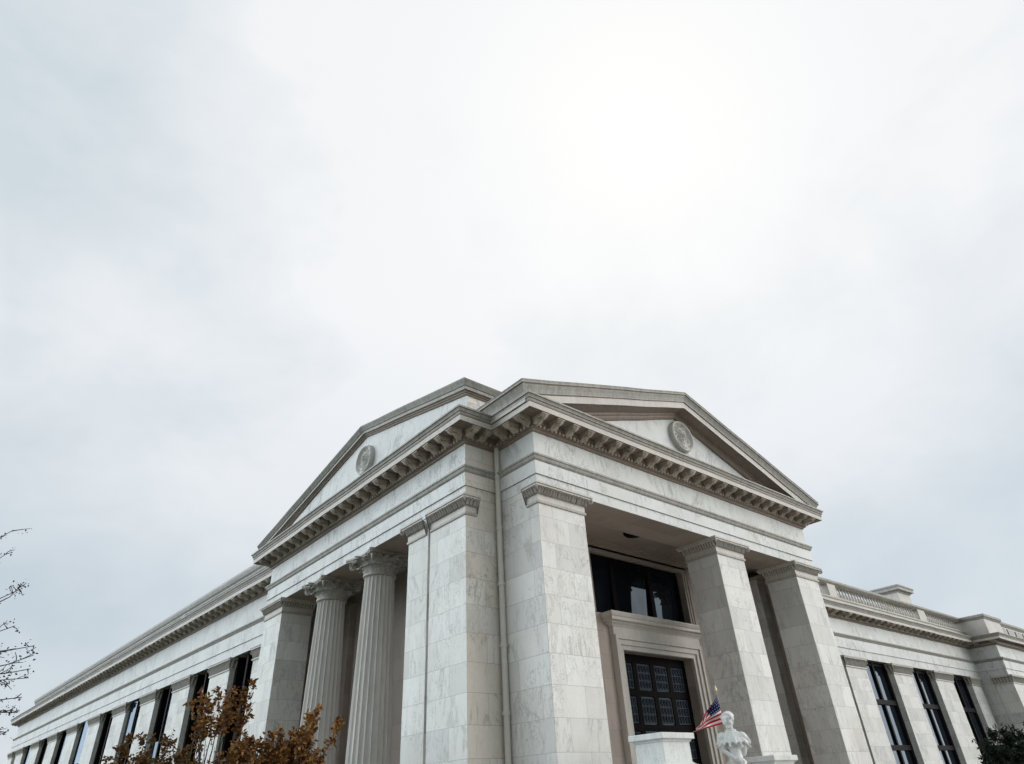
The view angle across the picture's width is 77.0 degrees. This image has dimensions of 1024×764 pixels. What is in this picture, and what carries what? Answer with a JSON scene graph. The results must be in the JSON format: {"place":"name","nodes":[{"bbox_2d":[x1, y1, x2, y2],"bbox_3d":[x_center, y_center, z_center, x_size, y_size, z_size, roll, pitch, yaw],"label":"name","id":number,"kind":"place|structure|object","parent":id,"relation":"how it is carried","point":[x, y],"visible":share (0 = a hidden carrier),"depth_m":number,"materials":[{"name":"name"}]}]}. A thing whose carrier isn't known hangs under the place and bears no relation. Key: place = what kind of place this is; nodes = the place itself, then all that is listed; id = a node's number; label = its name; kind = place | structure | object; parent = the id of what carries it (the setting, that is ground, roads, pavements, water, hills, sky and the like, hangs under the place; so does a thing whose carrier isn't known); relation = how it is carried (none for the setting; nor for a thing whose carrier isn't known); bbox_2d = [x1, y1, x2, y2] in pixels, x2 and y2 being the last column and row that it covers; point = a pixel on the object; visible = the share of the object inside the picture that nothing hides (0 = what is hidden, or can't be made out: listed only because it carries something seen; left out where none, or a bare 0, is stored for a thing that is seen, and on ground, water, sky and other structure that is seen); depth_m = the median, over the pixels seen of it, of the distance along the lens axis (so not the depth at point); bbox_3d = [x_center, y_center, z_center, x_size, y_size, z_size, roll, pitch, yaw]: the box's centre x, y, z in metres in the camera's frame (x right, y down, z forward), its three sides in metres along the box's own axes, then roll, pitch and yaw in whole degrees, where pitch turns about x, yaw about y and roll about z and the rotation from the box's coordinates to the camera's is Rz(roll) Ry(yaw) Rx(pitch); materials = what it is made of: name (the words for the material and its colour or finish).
{"place":"outdoors","nodes":[
{"label":"outdoors","id":0,"kind":"place"},
{"bbox_2d":[0,0,1023,763],"label":"sky","id":1,"kind":"structure","parent":0,"point":[238,238],"materials":[{"name":"white"}]},
{"bbox_2d":[7,377,1023,763],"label":"neoclassical building","id":2,"kind":"structure","parent":0,"point":[519,571],"depth_m":18.72,"materials":[{"name":"stone"}]},
{"bbox_2d":[23,747,30,763],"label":"window","id":3,"kind":"structure","parent":2,"relation":"in","point":[29,748],"depth_m":53.45,"materials":[{"name":"blue glass"}]},
{"bbox_2d":[37,740,47,763],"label":"window","id":4,"kind":"structure","parent":2,"relation":"in","point":[45,744],"depth_m":49.84,"materials":[{"name":"black glass"}]},
{"bbox_2d":[54,732,66,763],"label":"window","id":5,"kind":"structure","parent":2,"relation":"in","point":[62,742],"depth_m":46.13,"materials":[{"name":"black glass"}]},
{"bbox_2d":[72,720,87,763],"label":"window","id":6,"kind":"structure","parent":2,"relation":"in","point":[84,730],"depth_m":41.66,"materials":[{"name":"blue glass"}]},
{"bbox_2d":[93,713,112,763],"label":"window","id":7,"kind":"structure","parent":2,"relation":"in","point":[108,720],"depth_m":39.02,"materials":[{"name":"black glass"}]},
{"bbox_2d":[119,700,140,763],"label":"window","id":8,"kind":"structure","parent":2,"relation":"in","point":[135,706],"depth_m":35.69,"materials":[{"name":"black glass"}]},
{"bbox_2d":[148,687,172,763],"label":"window","id":9,"kind":"structure","parent":2,"relation":"in","point":[164,705],"depth_m":32.64,"materials":[{"name":"black glass"}]},
{"bbox_2d":[182,671,209,761],"bbox_3d":[-13.839,16.381,28.419,0.756,6.670,2.473,22,-41,-34],"label":"window","id":10,"kind":"structure","parent":2,"relation":"in","point":[202,681],"depth_m":29.67,"materials":[{"name":"black glass"}]},
{"bbox_2d":[220,653,252,762],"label":"window","id":11,"kind":"structure","parent":2,"relation":"in","point":[242,675],"depth_m":26.87,"materials":[{"name":"black glass"}]},
{"bbox_2d":[587,543,696,624],"bbox_3d":[3.841,6.292,19.612,4.732,1.950,0.450,22,-41,-34],"label":"window","id":12,"kind":"structure","parent":2,"relation":"in","point":[618,585],"depth_m":19.79,"materials":[{"name":"black glass"}]},
{"bbox_2d":[600,610,723,763],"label":"door frame","id":13,"kind":"structure","parent":2,"relation":"in","point":[653,692],"depth_m":18.38,"materials":[{"name":"grey stone"}]},
{"bbox_2d":[867,662,917,763],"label":"window","id":14,"kind":"structure","parent":2,"relation":"in","point":[886,700],"depth_m":32.27,"materials":[{"name":"black glass"}]},
{"bbox_2d":[912,669,960,763],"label":"window","id":15,"kind":"structure","parent":2,"relation":"in","point":[939,728],"depth_m":35.30,"materials":[{"name":"black glass"}]},
{"bbox_2d":[954,676,994,763],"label":"window","id":16,"kind":"structure","parent":2,"relation":"in","point":[971,713],"depth_m":38.70,"materials":[{"name":"black glass"}]},
{"label":"pavement","id":17,"kind":"structure","parent":0,"visible":0},
{"bbox_2d":[628,732,695,763],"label":"stone pedestal","id":18,"kind":"object","parent":17,"relation":"on","point":[663,748],"visible":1,"depth_m":11.33,"materials":[{"name":"white stone"}]},
{"bbox_2d":[692,686,724,732],"bbox_3d":[3.962,7.462,11.958,0.864,3.370,0.392,14,-37,-25],"label":"flag","id":19,"kind":"object","parent":17,"relation":"on","point":[711,716],"visible":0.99,"depth_m":12.60,"materials":[{"name":"multicoloured fabric"}]},
{"bbox_2d":[716,711,750,763],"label":"statue","id":20,"kind":"object","parent":17,"relation":"on","point":[734,745],"visible":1,"depth_m":11.96,"materials":[{"name":"white stone"}]},
{"bbox_2d":[744,755,797,763],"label":"stone pedestal","id":21,"kind":"object","parent":17,"relation":"on","point":[780,759],"visible":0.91,"depth_m":13.06,"materials":[{"name":"white stone"}]},
{"label":"ground","id":22,"kind":"structure","parent":0,"visible":0},
{"bbox_2d":[0,528,38,738],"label":"bare tree","id":23,"kind":"object","parent":22,"relation":"on","point":[16,660],"visible":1,"depth_m":6.79,"materials":[{"name":"brown plant"}]},
{"bbox_2d":[100,729,202,763],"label":"autumn tree","id":24,"kind":"object","parent":22,"relation":"on","point":[142,758],"visible":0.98,"depth_m":14.60,"materials":[{"name":"brown plant"}]},
{"bbox_2d":[183,678,258,763],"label":"autumn tree","id":25,"kind":"object","parent":22,"relation":"on","point":[224,722],"visible":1,"depth_m":12.33,"materials":[{"name":"brown plant"}]},
{"bbox_2d":[213,703,344,763],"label":"autumn tree","id":26,"kind":"object","parent":22,"relation":"on","point":[296,747],"visible":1,"depth_m":11.10,"materials":[{"name":"brown plant"}]},
{"bbox_2d":[971,722,1023,763],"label":"evergreen tree","id":27,"kind":"object","parent":22,"relation":"on","point":[1008,751],"visible":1,"depth_m":17.19,"materials":[{"name":"green plant"}]}
]}

